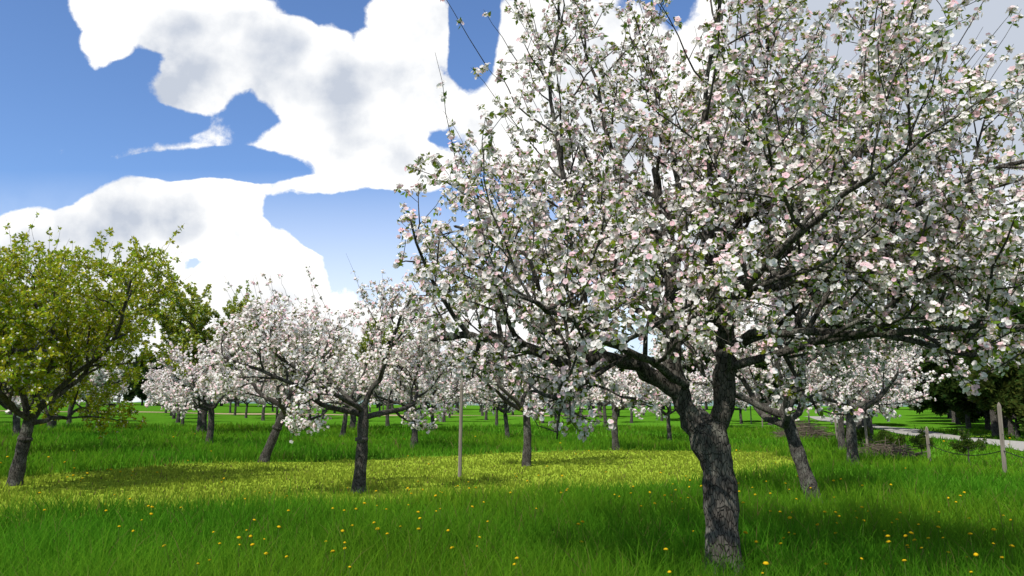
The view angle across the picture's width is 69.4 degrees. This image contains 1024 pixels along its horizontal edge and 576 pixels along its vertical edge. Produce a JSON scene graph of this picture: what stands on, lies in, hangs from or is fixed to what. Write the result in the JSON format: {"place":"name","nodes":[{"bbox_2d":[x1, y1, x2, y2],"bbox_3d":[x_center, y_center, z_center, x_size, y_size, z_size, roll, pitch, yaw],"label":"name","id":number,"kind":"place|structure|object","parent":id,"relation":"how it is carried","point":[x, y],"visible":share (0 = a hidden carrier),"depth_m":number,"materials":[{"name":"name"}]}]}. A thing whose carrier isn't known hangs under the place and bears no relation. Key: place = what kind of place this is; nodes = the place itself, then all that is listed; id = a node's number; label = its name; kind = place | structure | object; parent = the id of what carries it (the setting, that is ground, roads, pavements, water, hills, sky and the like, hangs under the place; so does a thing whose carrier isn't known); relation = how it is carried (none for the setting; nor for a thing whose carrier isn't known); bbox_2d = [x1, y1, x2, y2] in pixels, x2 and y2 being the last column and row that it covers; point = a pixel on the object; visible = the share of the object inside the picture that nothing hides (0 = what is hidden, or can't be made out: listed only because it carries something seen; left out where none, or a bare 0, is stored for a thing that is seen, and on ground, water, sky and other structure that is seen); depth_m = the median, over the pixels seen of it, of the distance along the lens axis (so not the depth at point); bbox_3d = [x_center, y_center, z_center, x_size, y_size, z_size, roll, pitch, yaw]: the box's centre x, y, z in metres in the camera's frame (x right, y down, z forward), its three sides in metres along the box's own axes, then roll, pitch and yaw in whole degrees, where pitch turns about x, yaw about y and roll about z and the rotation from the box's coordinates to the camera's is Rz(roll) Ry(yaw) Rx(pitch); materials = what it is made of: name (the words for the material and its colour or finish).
{"place":"outdoors","nodes":[
{"label":"outdoors","id":0,"kind":"place"},
{"bbox_2d":[0,410,602,415],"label":"dirt path","id":1,"kind":"structure","parent":0,"point":[305,414],"depth_m":97.82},
{"bbox_2d":[0,402,1023,575],"bbox_3d":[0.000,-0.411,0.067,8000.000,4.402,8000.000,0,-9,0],"label":"ground","id":2,"kind":"structure","parent":0,"point":[908,418],"depth_m":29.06,"materials":[{"name":"green plant"}]},
{"bbox_2d":[2,367,80,417],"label":"apple tree","id":3,"kind":"object","parent":2,"relation":"on","point":[16,399],"visible":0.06,"depth_m":22.96,"materials":[{"name":"white plant"}]},
{"bbox_2d":[0,286,84,409],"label":"blossoming tree","id":4,"kind":"object","parent":2,"relation":"on","point":[1,403],"visible":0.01,"depth_m":23.48,"materials":[{"name":"green plant"}]},
{"bbox_2d":[12,337,90,435],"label":"apple tree","id":5,"kind":"object","parent":2,"relation":"on","point":[16,424],"depth_m":33.69,"materials":[{"name":"brown plant"}]},
{"bbox_2d":[54,338,120,427],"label":"apple tree","id":6,"kind":"object","parent":2,"relation":"on","point":[93,381],"visible":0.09,"depth_m":43.83,"materials":[{"name":"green plant"}]},
{"bbox_2d":[61,354,121,423],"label":"apple tree","id":7,"kind":"object","parent":2,"relation":"on","point":[69,409],"visible":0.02,"depth_m":53.84,"materials":[{"name":"white plant"}]},
{"bbox_2d":[47,333,136,428],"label":"blossoming tree","id":8,"kind":"object","parent":2,"relation":"on","point":[97,378],"visible":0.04,"depth_m":43.61,"materials":[{"name":"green plant"}]},
{"bbox_2d":[0,212,195,485],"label":"leafy tree","id":9,"kind":"object","parent":2,"relation":"on","point":[40,342],"visible":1,"depth_m":15.13,"materials":[{"name":"green plant"}]},
{"bbox_2d":[82,380,128,420],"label":"apple tree","id":10,"kind":"object","parent":2,"relation":"on","point":[120,391],"visible":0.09,"depth_m":63.82,"materials":[{"name":"white plant"}]},
{"bbox_2d":[105,353,137,403],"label":"hedge tree","id":11,"kind":"object","parent":2,"relation":"on","point":[129,386],"visible":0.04,"depth_m":175.04,"materials":[{"name":"green plant"}]},
{"bbox_2d":[122,364,161,405],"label":"hedge tree","id":12,"kind":"object","parent":2,"relation":"on","point":[136,391],"visible":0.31,"depth_m":162.57,"materials":[{"name":"green plant"}]},
{"bbox_2d":[141,376,172,415],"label":"apple tree","id":13,"kind":"object","parent":2,"relation":"on","point":[151,394],"visible":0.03,"depth_m":80.35,"materials":[{"name":"white plant"}]},
{"bbox_2d":[142,365,175,418],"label":"apple tree","id":14,"kind":"object","parent":2,"relation":"on","point":[174,416],"visible":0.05,"depth_m":72.36,"materials":[{"name":"white plant"}]},
{"bbox_2d":[132,351,197,375],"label":"hedge tree","id":15,"kind":"object","parent":2,"relation":"on","point":[151,361],"visible":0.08,"depth_m":168.25,"materials":[{"name":"white plant"}]},
{"bbox_2d":[141,354,196,422],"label":"apple tree","id":16,"kind":"object","parent":2,"relation":"on","point":[159,380],"visible":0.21,"depth_m":61.91,"materials":[{"name":"white plant"}]},
{"bbox_2d":[152,368,217,425],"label":"apple tree","id":17,"kind":"object","parent":2,"relation":"on","point":[167,384],"visible":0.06,"depth_m":52.81,"materials":[{"name":"white plant"}]},
{"bbox_2d":[161,349,227,432],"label":"apple tree","id":18,"kind":"object","parent":2,"relation":"on","point":[178,393],"visible":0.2,"depth_m":41.51,"materials":[{"name":"white plant"}]},
{"bbox_2d":[131,280,268,432],"bbox_3d":[-18.749,3.929,44.814,8.024,9.834,6.706,4,-10,-24],"label":"leafy tree","id":19,"kind":"object","parent":2,"relation":"on","point":[196,316],"visible":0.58,"depth_m":43.60,"materials":[{"name":"green plant"}]},
{"bbox_2d":[139,329,282,442],"bbox_3d":[-13.104,4.274,31.944,5.949,5.201,4.938,0,-9,0],"label":"apple tree","id":20,"kind":"object","parent":2,"relation":"on","point":[189,379],"visible":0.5,"depth_m":31.59,"materials":[{"name":"white plant"}]},
{"bbox_2d":[218,378,246,415],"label":"apple tree","id":21,"kind":"object","parent":2,"relation":"on","point":[235,404],"depth_m":90.65,"materials":[{"name":"grey plant"}]},
{"bbox_2d":[223,395,247,412],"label":"apple tree","id":22,"kind":"object","parent":2,"relation":"on","point":[230,401],"visible":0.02,"depth_m":100.82,"materials":[{"name":"white plant"}]},
{"bbox_2d":[220,352,259,406],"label":"hedge tree","id":23,"kind":"object","parent":2,"relation":"on","point":[231,378],"visible":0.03,"depth_m":164.85,"materials":[{"name":"white plant"}]},
{"bbox_2d":[237,378,272,417],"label":"apple tree","id":24,"kind":"object","parent":2,"relation":"on","point":[247,403],"visible":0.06,"depth_m":80.60,"materials":[{"name":"white plant"}]},
{"bbox_2d":[236,369,274,420],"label":"apple tree","id":25,"kind":"object","parent":2,"relation":"on","point":[263,409],"visible":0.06,"depth_m":71.14,"materials":[{"name":"white plant"}]},
{"bbox_2d":[198,311,353,462],"bbox_3d":[-7.293,3.021,22.853,4.217,4.988,4.589,6,-11,-33],"label":"apple tree","id":26,"kind":"object","parent":2,"relation":"on","point":[265,455],"visible":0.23,"depth_m":22.55,"materials":[{"name":"white plant"}]},
{"bbox_2d":[251,380,300,420],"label":"apple tree","id":27,"kind":"object","parent":2,"relation":"on","point":[267,394],"visible":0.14,"depth_m":60.58,"materials":[{"name":"white plant"}]},
{"bbox_2d":[266,378,336,422],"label":"apple tree","id":28,"kind":"object","parent":2,"relation":"on","point":[286,394],"visible":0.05,"depth_m":51.24,"materials":[{"name":"white plant"}]},
{"bbox_2d":[199,254,464,492],"bbox_3d":[-3.283,1.690,14.515,4.624,4.801,4.960,0,-9,0],"label":"apple tree","id":29,"kind":"object","parent":2,"relation":"on","point":[296,339],"visible":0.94,"depth_m":13.98,"materials":[{"name":"white plant"}]},
{"bbox_2d":[334,386,363,421],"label":"apple tree","id":30,"kind":"object","parent":2,"relation":"on","point":[344,405],"visible":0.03,"depth_m":69.72,"materials":[{"name":"white plant"}]},
{"bbox_2d":[316,349,391,436],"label":"apple tree","id":31,"kind":"object","parent":2,"relation":"on","point":[357,400],"visible":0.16,"depth_m":41.84,"materials":[{"name":"white plant"}]},
{"bbox_2d":[331,318,414,427],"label":"tall leafy tree","id":32,"kind":"object","parent":2,"relation":"on","point":[363,346],"visible":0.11,"depth_m":51.25,"materials":[{"name":"white plant"}]},
{"bbox_2d":[362,389,393,416],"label":"apple tree","id":33,"kind":"object","parent":2,"relation":"on","point":[379,403],"visible":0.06,"depth_m":87.91,"materials":[{"name":"white plant"}]},
{"bbox_2d":[386,387,398,413],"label":"apple tree","id":34,"kind":"object","parent":2,"relation":"on","point":[392,393],"visible":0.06,"depth_m":107.41,"materials":[{"name":"white plant"}]},
{"bbox_2d":[375,386,419,425],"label":"apple tree","id":35,"kind":"object","parent":2,"relation":"on","point":[388,405],"visible":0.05,"depth_m":60.41,"materials":[{"name":"white plant"}]},
{"bbox_2d":[346,315,465,445],"bbox_3d":[-4.695,4.152,31.837,4.274,5.730,5.344,6,-11,-33],"label":"apple tree","id":36,"kind":"object","parent":2,"relation":"on","point":[398,386],"visible":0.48,"depth_m":31.11,"materials":[{"name":"white plant"}]},
{"bbox_2d":[407,368,459,430],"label":"apple tree","id":37,"kind":"object","parent":2,"relation":"on","point":[437,393],"visible":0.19,"depth_m":49.90,"materials":[{"name":"white plant"}]},
{"bbox_2d":[418,363,477,421],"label":"apple tree","id":38,"kind":"object","parent":2,"relation":"on","point":[466,384],"visible":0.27,"depth_m":68.61,"materials":[{"name":"white plant"}]},
{"bbox_2d":[426,340,472,407],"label":"hedge tree","id":39,"kind":"object","parent":2,"relation":"on","point":[463,342],"visible":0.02,"depth_m":162.18,"materials":[{"name":"white plant"}]},
{"bbox_2d":[448,378,463,417],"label":"apple tree","id":40,"kind":"object","parent":2,"relation":"on","point":[449,414],"visible":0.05,"depth_m":87.03,"materials":[{"name":"white plant"}]},
{"bbox_2d":[458,382,463,476],"bbox_3d":[-1.277,3.628,18.379,0.118,2.588,0.100,0,-9,0],"label":"wooden post","id":41,"kind":"object","parent":2,"relation":"on","point":[460,432],"visible":0.92,"depth_m":18.36,"materials":[{"name":"grey wood"}]},
{"bbox_2d":[463,378,487,419],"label":"apple tree","id":42,"kind":"object","parent":2,"relation":"on","point":[476,398],"visible":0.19,"depth_m":77.33,"materials":[{"name":"white plant"}]},
{"bbox_2d":[474,377,483,415],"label":"apple tree","id":43,"kind":"object","parent":2,"relation":"on","point":[482,413],"depth_m":96.27,"materials":[{"name":"white plant"}]},
{"bbox_2d":[473,356,537,437],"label":"apple tree","id":44,"kind":"object","parent":2,"relation":"on","point":[498,398],"visible":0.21,"depth_m":40.18,"materials":[{"name":"white plant"}]},
{"bbox_2d":[0,433,1014,575],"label":"dandelions","id":45,"kind":"object","parent":2,"relation":"on","point":[745,532],"visible":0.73,"depth_m":8.12,"materials":[{"name":"yellow plant"}]},
{"bbox_2d":[492,384,525,425],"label":"apple tree","id":46,"kind":"object","parent":2,"relation":"on","point":[496,418],"visible":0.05,"depth_m":58.92,"materials":[{"name":"plant"}]},
{"bbox_2d":[447,303,604,466],"bbox_3d":[0.484,2.749,22.062,4.937,5.376,4.133,0,-9,0],"label":"apple tree","id":47,"kind":"object","parent":2,"relation":"on","point":[526,452],"visible":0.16,"depth_m":21.91,"materials":[{"name":"white plant"}]},
{"bbox_2d":[524,375,551,422],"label":"apple tree","id":48,"kind":"object","parent":2,"relation":"on","point":[538,397],"visible":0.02,"depth_m":67.33,"materials":[{"name":"white plant"}]},
{"bbox_2d":[525,374,590,430],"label":"apple tree","id":49,"kind":"object","parent":2,"relation":"on","point":[549,404],"visible":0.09,"depth_m":49.94,"materials":[{"name":"white plant"}]},
{"bbox_2d":[572,371,620,426],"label":"apple tree","id":50,"kind":"object","parent":2,"relation":"on","point":[601,404],"visible":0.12,"depth_m":57.93,"materials":[{"name":"white plant"}]},
{"bbox_2d":[562,344,633,410],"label":"tree","id":51,"kind":"object","parent":2,"relation":"on","point":[620,370],"visible":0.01,"depth_m":89.44,"materials":[{"name":"white plant"}]},
{"bbox_2d":[588,400,615,417],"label":"apple tree","id":52,"kind":"object","parent":2,"relation":"on","point":[593,403],"visible":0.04,"depth_m":85.45,"materials":[{"name":"white plant"}]},
{"bbox_2d":[613,370,633,422],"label":"apple tree","id":53,"kind":"object","parent":2,"relation":"on","point":[631,411],"visible":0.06,"depth_m":67.20,"materials":[{"name":"white plant"}]},
{"bbox_2d":[583,340,694,449],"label":"apple tree","id":54,"kind":"object","parent":2,"relation":"on","point":[638,385],"visible":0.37,"depth_m":29.23,"materials":[{"name":"white plant"}]},
{"bbox_2d":[619,360,711,440],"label":"apple tree","id":55,"kind":"object","parent":2,"relation":"on","point":[668,399],"visible":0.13,"depth_m":38.97,"materials":[{"name":"white plant"}]},
{"bbox_2d":[651,342,711,391],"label":"tree","id":56,"kind":"object","parent":2,"relation":"on","point":[703,358],"visible":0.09,"depth_m":75.92,"materials":[{"name":"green plant"}]},
{"bbox_2d":[671,367,712,409],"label":"apple tree","id":57,"kind":"object","parent":2,"relation":"on","point":[706,394],"visible":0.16,"depth_m":48.14,"materials":[{"name":"white plant"}]},
{"bbox_2d":[698,349,711,409],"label":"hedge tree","id":58,"kind":"object","parent":2,"relation":"on","point":[706,406],"depth_m":160.65,"materials":[{"name":"green plant"}]},
{"bbox_2d":[393,0,1023,575],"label":"apple tree","id":59,"kind":"object","parent":2,"relation":"on","point":[875,248],"visible":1,"depth_m":6.17,"materials":[{"name":"white plant"}]},
{"bbox_2d":[704,367,759,410],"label":"apple tree","id":60,"kind":"object","parent":2,"relation":"on","point":[743,404],"visible":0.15,"depth_m":55.64,"materials":[{"name":"white plant"}]},
{"bbox_2d":[708,389,766,423],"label":"apple tree","id":61,"kind":"object","parent":2,"relation":"on","point":[740,414],"visible":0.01,"depth_m":65.97,"materials":[{"name":"plant"}]},
{"bbox_2d":[708,345,799,424],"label":"tree","id":62,"kind":"object","parent":2,"relation":"on","point":[763,366],"visible":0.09,"depth_m":63.77,"materials":[{"name":"white plant"}]},
{"bbox_2d":[633,250,880,502],"bbox_3d":[4.639,1.384,13.919,4.676,5.402,4.845,-5,-11,30],"label":"apple tree","id":63,"kind":"object","parent":2,"relation":"on","point":[785,422],"visible":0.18,"depth_m":13.49,"materials":[{"name":"white plant"}]},
{"bbox_2d":[740,344,808,417],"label":"tree","id":64,"kind":"object","parent":2,"relation":"on","point":[749,345],"depth_m":71.13,"materials":[{"name":"white plant"}]},
{"bbox_2d":[769,420,834,438],"bbox_3d":[15.381,7.306,39.302,3.234,1.359,3.294,0,-9,0],"label":"brush pile","id":65,"kind":"object","parent":2,"relation":"on","point":[801,428],"visible":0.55,"depth_m":38.89,"materials":[{"name":"wood"}]},
{"bbox_2d":[784,369,858,412],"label":"apple tree","id":66,"kind":"object","parent":2,"relation":"on","point":[811,407],"visible":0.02,"depth_m":38.50,"materials":[{"name":"white plant"}]},
{"bbox_2d":[806,340,905,450],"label":"apple tree","id":67,"kind":"object","parent":2,"relation":"on","point":[857,397],"visible":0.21,"depth_m":28.48,"materials":[{"name":"white plant"}]},
{"bbox_2d":[751,291,970,465],"bbox_3d":[9.725,2.534,21.601,5.368,5.442,5.618,-2,-10,15],"label":"apple tree","id":68,"kind":"object","parent":2,"relation":"on","point":[897,377],"visible":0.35,"depth_m":21.07,"materials":[{"name":"white plant"}]},
{"bbox_2d":[856,426,873,447],"bbox_3d":[14.571,6.263,30.930,0.836,1.217,0.893,0,-9,0],"label":"young shrub","id":69,"kind":"object","parent":2,"relation":"on","point":[861,430],"visible":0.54,"depth_m":30.78,"materials":[{"name":"green plant"}]},
{"bbox_2d":[828,340,905,429],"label":"tree","id":70,"kind":"object","parent":2,"relation":"on","point":[859,424],"depth_m":50.99,"materials":[{"name":"white plant"}]},
{"bbox_2d":[831,338,904,425],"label":"tree","id":71,"kind":"object","parent":2,"relation":"on","point":[897,407],"depth_m":60.92,"materials":[{"name":"white plant"}]},
{"bbox_2d":[821,339,916,443],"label":"apple tree","id":72,"kind":"object","parent":2,"relation":"on","point":[868,423],"visible":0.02,"depth_m":31.86,"materials":[{"name":"white plant"}]},
{"bbox_2d":[825,366,921,434],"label":"apple tree","id":73,"kind":"object","parent":2,"relation":"on","point":[905,396],"visible":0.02,"depth_m":39.90,"materials":[{"name":"white plant"}]},
{"bbox_2d":[869,429,888,445],"bbox_3d":[14.183,5.914,28.490,0.914,1.157,0.819,0,-9,0],"label":"young shrub","id":74,"kind":"object","parent":2,"relation":"on","point":[876,438],"visible":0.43,"depth_m":28.42,"materials":[{"name":"green plant"}]},
{"bbox_2d":[846,437,926,458],"bbox_3d":[12.671,5.392,24.895,2.698,0.759,2.754,0,-9,0],"label":"brush pile","id":75,"kind":"object","parent":2,"relation":"on","point":[876,448],"visible":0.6,"depth_m":24.69,"materials":[{"name":"wood"}]},
{"bbox_2d":[750,402,1023,472],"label":"fence","id":76,"kind":"object","parent":2,"relation":"on","point":[1002,441],"visible":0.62,"depth_m":19.39,"materials":[{"name":"grey wood"}]},
{"bbox_2d":[878,429,906,447],"bbox_3d":[13.598,5.596,26.440,0.852,1.114,0.802,0,-9,0],"label":"young shrub","id":77,"kind":"object","parent":2,"relation":"on","point":[890,439],"visible":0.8,"depth_m":26.30,"materials":[{"name":"green plant"}]},
{"bbox_2d":[805,416,1023,450],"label":"gravel track","id":78,"kind":"structure","parent":2,"relation":"on","point":[1015,445],"depth_m":43.81,"materials":[{"name":"grey gravel"}]},
{"bbox_2d":[909,426,935,459],"bbox_3d":[13.341,5.111,24.071,0.788,1.259,0.846,-4,-10,22],"label":"young shrub","id":79,"kind":"object","parent":2,"relation":"on","point":[919,438],"visible":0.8,"depth_m":23.98,"materials":[{"name":"green plant"}]},
{"bbox_2d":[904,399,951,418],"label":"tree","id":80,"kind":"object","parent":2,"relation":"on","point":[949,415],"visible":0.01,"depth_m":82.28,"materials":[{"name":"green plant"}]},
{"bbox_2d":[908,400,954,422],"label":"tree","id":81,"kind":"object","parent":2,"relation":"on","point":[953,416],"depth_m":71.81,"materials":[{"name":"plant"}]},
{"bbox_2d":[906,369,961,424],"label":"tree","id":82,"kind":"object","parent":2,"relation":"on","point":[940,405],"visible":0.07,"depth_m":64.85,"materials":[{"name":"green plant"}]},
{"bbox_2d":[894,297,1023,436],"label":"tree","id":83,"kind":"object","parent":2,"relation":"on","point":[950,384],"visible":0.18,"depth_m":42.44,"materials":[{"name":"green plant"}]},
{"bbox_2d":[917,286,1016,427],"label":"tree","id":84,"kind":"object","parent":2,"relation":"on","point":[1005,423],"depth_m":56.80,"materials":[{"name":"green plant"}]},
{"bbox_2d":[948,427,987,464],"bbox_3d":[12.993,4.568,21.018,0.859,1.264,0.877,0,-9,0],"label":"young shrub","id":85,"kind":"object","parent":2,"relation":"on","point":[965,445],"visible":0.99,"depth_m":21.02,"materials":[{"name":"green plant"}]},
{"bbox_2d":[927,369,1011,430],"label":"tree","id":86,"kind":"object","parent":2,"relation":"on","point":[986,419],"depth_m":48.13,"materials":[{"name":"green plant"}]},
{"bbox_2d":[952,408,989,428],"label":"tree","id":87,"kind":"object","parent":2,"relation":"on","point":[966,419],"visible":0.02,"depth_m":56.23,"materials":[{"name":"green plant"}]},
{"bbox_2d":[947,353,1019,434],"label":"tree","id":88,"kind":"object","parent":2,"relation":"on","point":[968,407],"visible":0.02,"depth_m":43.01,"materials":[{"name":"green plant"}]},
{"bbox_2d":[963,348,1023,439],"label":"tree","id":89,"kind":"object","parent":2,"relation":"on","point":[1006,391],"visible":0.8,"depth_m":37.07,"materials":[{"name":"green plant"}]},
{"bbox_2d":[970,280,1023,314],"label":"tree","id":90,"kind":"object","parent":2,"relation":"on","point":[1021,297],"visible":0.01,"depth_m":46.89,"materials":[{"name":"green plant"}]},
{"bbox_2d":[0,0,1023,401],"label":"sky","id":91,"kind":"structure","parent":0,"point":[282,135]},
{"bbox_2d":[143,398,907,406],"bbox_3d":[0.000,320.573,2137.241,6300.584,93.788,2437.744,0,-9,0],"label":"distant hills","id":92,"kind":"structure","parent":0,"point":[551,404],"depth_m":2555.32,"materials":[{"name":"green plant"}]}
]}

